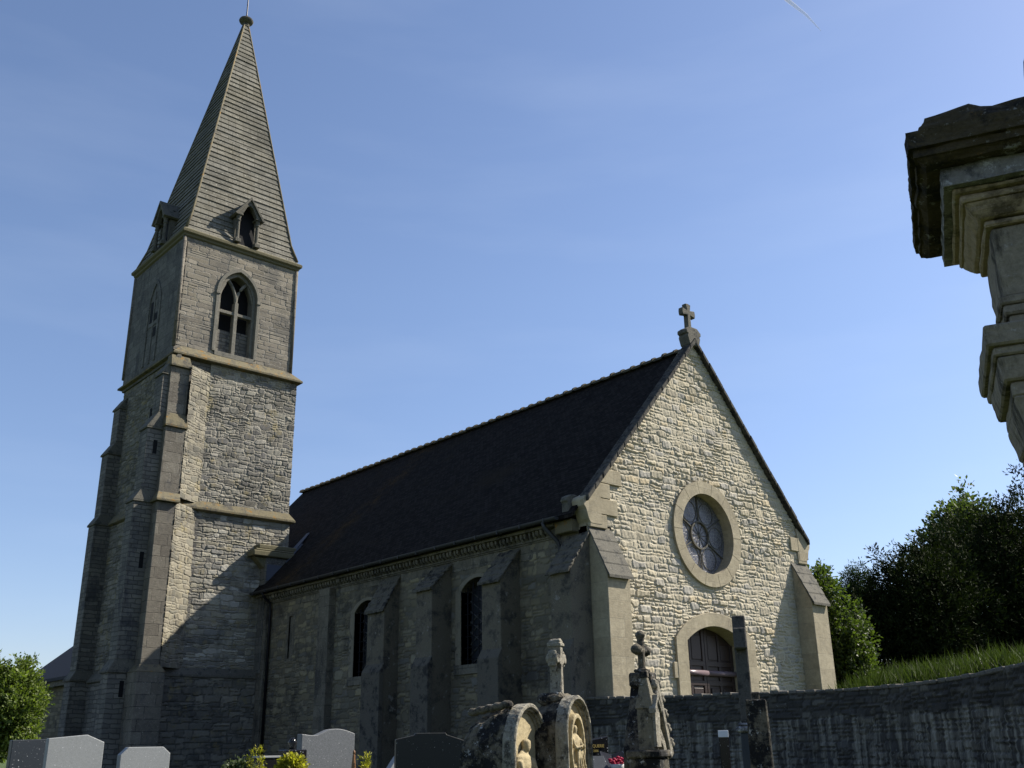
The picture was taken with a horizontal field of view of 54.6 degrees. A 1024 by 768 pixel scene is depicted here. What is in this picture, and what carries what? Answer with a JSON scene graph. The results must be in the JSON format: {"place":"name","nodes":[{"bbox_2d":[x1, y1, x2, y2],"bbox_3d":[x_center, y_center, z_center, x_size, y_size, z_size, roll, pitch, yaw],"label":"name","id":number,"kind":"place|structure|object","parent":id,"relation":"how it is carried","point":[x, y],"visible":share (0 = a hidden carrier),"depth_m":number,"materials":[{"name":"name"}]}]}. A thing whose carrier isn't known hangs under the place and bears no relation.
{"place":"outdoors","nodes":[
{"label":"outdoors","id":0,"kind":"place"},
{"bbox_2d":[0,760,6,767],"bbox_3d":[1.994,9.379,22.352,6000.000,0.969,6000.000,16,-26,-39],"label":"ground","id":1,"kind":"structure","parent":0,"point":[3,765],"depth_m":85.00,"materials":[{"name":"green plant"}]},
{"bbox_2d":[6,739,45,767],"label":"headstone","id":2,"kind":"object","parent":1,"relation":"on","point":[25,753],"visible":0.55,"depth_m":13.91,"materials":[{"name":"grey stone"}]},
{"bbox_2d":[0,649,55,762],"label":"round shrub","id":3,"kind":"object","parent":1,"relation":"on","point":[23,703],"visible":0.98,"depth_m":19.52,"materials":[{"name":"green plant"}]},
{"bbox_2d":[42,735,103,767],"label":"headstone","id":4,"kind":"object","parent":1,"relation":"on","point":[82,751],"visible":1,"depth_m":12.94,"materials":[{"name":"stone"}]},
{"bbox_2d":[116,747,169,767],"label":"headstone","id":5,"kind":"object","parent":1,"relation":"on","point":[143,757],"visible":1,"depth_m":13.94,"materials":[{"name":"stone"}]},
{"bbox_2d":[221,754,256,767],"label":"dwarf bush","id":6,"kind":"object","parent":1,"relation":"on","point":[240,763],"visible":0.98,"depth_m":10.93,"materials":[{"name":"green plant"}]},
{"bbox_2d":[244,748,257,767],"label":"dwarf conifer","id":7,"kind":"object","parent":1,"relation":"on","point":[251,760],"visible":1,"depth_m":10.94,"materials":[{"name":"green plant"}]},
{"bbox_2d":[253,744,266,767],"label":"dwarf conifer","id":8,"kind":"object","parent":1,"relation":"on","point":[260,759],"visible":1,"depth_m":10.99,"materials":[{"name":"green plant"}]},
{"bbox_2d":[252,737,306,767],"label":"grave monument","id":9,"kind":"object","parent":1,"relation":"on","point":[270,761],"visible":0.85,"depth_m":11.99,"materials":[{"name":"black stone"}]},
{"bbox_2d":[273,751,309,767],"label":"dwarf bush","id":10,"kind":"object","parent":1,"relation":"on","point":[290,760],"visible":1,"depth_m":10.91,"materials":[{"name":"green plant"}]},
{"bbox_2d":[297,729,354,767],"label":"headstone","id":11,"kind":"object","parent":1,"relation":"on","point":[330,748],"visible":1,"depth_m":12.90,"materials":[{"name":"grey stone"}]},
{"bbox_2d":[351,750,355,767],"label":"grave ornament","id":12,"kind":"object","parent":1,"relation":"on","point":[353,762],"visible":1,"depth_m":10.97,"materials":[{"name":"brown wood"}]},
{"bbox_2d":[357,751,371,767],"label":"dwarf conifer","id":13,"kind":"object","parent":1,"relation":"on","point":[364,764],"visible":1,"depth_m":10.98,"materials":[{"name":"green plant"}]},
{"bbox_2d":[387,757,393,767],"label":"headstone","id":14,"kind":"object","parent":1,"relation":"on","point":[391,764],"visible":0.08,"depth_m":14.68,"materials":[{"name":"stone"}]},
{"bbox_2d":[394,733,463,767],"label":"headstone","id":15,"kind":"object","parent":1,"relation":"on","point":[429,750],"visible":0.97,"depth_m":12.88,"materials":[{"name":"grey stone"}]},
{"bbox_2d":[35,0,836,767],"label":"church","id":16,"kind":"structure","parent":1,"relation":"on","point":[231,602],"depth_m":32.16,"materials":[{"name":"grey stone"}]},
{"bbox_2d":[141,279,161,367],"bbox_3d":[-14.125,-2.481,39.067,0.095,3.644,1.240,16,-26,-39],"label":"belfry window","id":17,"kind":"structure","parent":16,"relation":"in","point":[153,317],"depth_m":39.01,"materials":[{"name":"grey stone"}]},
{"bbox_2d":[211,269,260,363],"bbox_3d":[-10.973,-2.692,39.160,1.900,3.896,0.690,16,-26,-39],"label":"belfry window","id":18,"kind":"structure","parent":16,"relation":"in","point":[237,303],"depth_m":39.25,"materials":[{"name":"grey stone"}]},
{"bbox_2d":[285,611,295,661],"bbox_3d":[-7.547,8.699,34.155,0.200,1.650,0.560,16,-26,-39],"label":"slit window","id":19,"kind":"structure","parent":16,"relation":"in","point":[292,623],"depth_m":34.14,"materials":[{"name":"grey stone"}]},
{"bbox_2d":[346,597,371,685],"bbox_3d":[-4.360,7.950,30.742,0.490,2.630,1.920,16,-26,-39],"label":"window","id":20,"kind":"structure","parent":16,"relation":"in","point":[353,680],"depth_m":31.15,"materials":[{"name":"stone"}]},
{"bbox_2d":[454,573,483,675],"bbox_3d":[-0.797,6.499,26.967,0.490,2.650,1.940,16,-26,-39],"label":"window","id":21,"kind":"structure","parent":16,"relation":"in","point":[475,603],"depth_m":27.34,"materials":[{"name":"stone"}]},
{"bbox_2d":[688,629,709,694],"bbox_3d":[4.745,7.843,26.041,1.224,2.880,0.205,16,-26,-39],"label":"door","id":22,"kind":"structure","parent":16,"relation":"in","point":[698,672],"depth_m":26.39,"materials":[{"name":"brown wood"}]},
{"bbox_2d":[672,481,740,587],"bbox_3d":[5.301,4.201,27.642,2.940,2.940,0.445,16,-26,-39],"label":"rose window","id":23,"kind":"structure","parent":16,"relation":"in","point":[705,529],"depth_m":27.82,"materials":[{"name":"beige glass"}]},
{"bbox_2d":[702,629,736,693],"bbox_3d":[5.672,8.108,26.814,1.224,2.880,0.205,16,-26,-39],"label":"door","id":24,"kind":"structure","parent":16,"relation":"in","point":[718,653],"depth_m":26.99,"materials":[{"name":"brown wood"}]},
{"bbox_2d":[459,700,543,767],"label":"carved stele","id":25,"kind":"object","parent":1,"relation":"on","point":[501,735],"visible":0.96,"depth_m":7.39,"materials":[{"name":"stone"}]},
{"bbox_2d":[535,638,592,767],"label":"carved stele","id":26,"kind":"object","parent":1,"relation":"on","point":[563,735],"visible":0.82,"depth_m":7.75,"materials":[{"name":"stone"}]},
{"bbox_2d":[592,736,607,755],"bbox_3d":[0.771,4.759,11.622,1.000,1.188,0.280,10,-23,-27],"label":"headstone","id":27,"kind":"object","parent":1,"relation":"on","point":[600,743],"visible":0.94,"depth_m":11.88,"materials":[{"name":"black stone"}]},
{"bbox_2d":[593,756,607,767],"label":"memorial plaque","id":28,"kind":"object","parent":1,"relation":"on","point":[599,761],"visible":0.58,"depth_m":9.98,"materials":[{"name":"grey stone"}]},
{"bbox_2d":[599,751,623,767],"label":"open book plaque","id":29,"kind":"object","parent":1,"relation":"on","point":[607,756],"visible":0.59,"depth_m":10.52,"materials":[{"name":"black stone"}]},
{"bbox_2d":[608,756,623,767],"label":"flower pot","id":30,"kind":"object","parent":1,"relation":"on","point":[617,762],"visible":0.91,"depth_m":9.96,"materials":[{"name":"red plant"}]},
{"bbox_2d":[624,630,674,767],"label":"gothic tomb","id":31,"kind":"object","parent":1,"relation":"on","point":[649,742],"visible":1,"depth_m":8.21,"materials":[{"name":"stone"}]},
{"bbox_2d":[718,730,730,767],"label":"plaque post","id":32,"kind":"object","parent":1,"relation":"on","point":[724,747],"visible":1,"depth_m":12.11,"materials":[{"name":"black metal"}]},
{"bbox_2d":[731,615,751,767],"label":"granite cross","id":33,"kind":"object","parent":1,"relation":"on","point":[741,659],"visible":0.63,"depth_m":11.82,"materials":[{"name":"stone"}]},
{"bbox_2d":[745,692,773,767],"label":"stone pillar","id":34,"kind":"structure","parent":1,"relation":"on","point":[760,744],"depth_m":7.88,"materials":[{"name":"stone"}]},
{"bbox_2d":[586,661,1023,767],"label":"retaining wall","id":35,"kind":"structure","parent":1,"relation":"on","point":[971,720],"depth_m":17.94,"materials":[{"name":"stone"}]},
{"bbox_2d":[904,61,1023,466],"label":"tomb monument","id":36,"kind":"object","parent":1,"relation":"on","point":[965,166],"visible":1,"depth_m":4.16,"materials":[{"name":"stone"}]},
{"bbox_2d":[0,0,1023,669],"label":"sky","id":37,"kind":"structure","parent":0,"point":[494,208],"materials":[{"name":"blue"}]},
{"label":"grass bank","id":38,"kind":"structure","parent":0,"visible":0},
{"bbox_2d":[807,558,882,688],"bbox_3d":[9.862,8.112,31.396,3.254,5.074,3.466,16,-26,-39],"label":"hazel tree","id":39,"kind":"object","parent":38,"relation":"on","point":[851,648],"visible":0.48,"depth_m":30.54,"materials":[{"name":"green plant"}]},
{"bbox_2d":[834,557,882,660],"bbox_3d":[14.003,10.113,39.824,3.388,6.138,3.410,16,-26,-39],"label":"tree","id":40,"kind":"object","parent":38,"relation":"on","point":[854,574],"visible":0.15,"depth_m":39.87,"materials":[{"name":"green plant"}]},
{"bbox_2d":[840,530,1007,670],"bbox_3d":[15.077,8.804,37.027,6.295,7.004,5.326,1,-20,-7],"label":"yew tree","id":41,"kind":"object","parent":38,"relation":"on","point":[910,619],"visible":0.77,"depth_m":36.30,"materials":[{"name":"green plant"}]},
{"bbox_2d":[828,637,1023,688],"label":"long grass","id":42,"kind":"structure","parent":38,"relation":"on","point":[933,670],"depth_m":17.84,"materials":[{"name":"green plant"}]},
{"bbox_2d":[903,475,998,581],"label":"oak tree","id":43,"kind":"object","parent":38,"relation":"on","point":[963,503],"visible":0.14,"depth_m":45.47,"materials":[{"name":"green plant"}]},
{"bbox_2d":[882,459,1023,655],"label":"yew tree","id":44,"kind":"object","parent":38,"relation":"on","point":[1003,568],"visible":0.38,"depth_m":39.09,"materials":[{"name":"green plant"}]}
]}

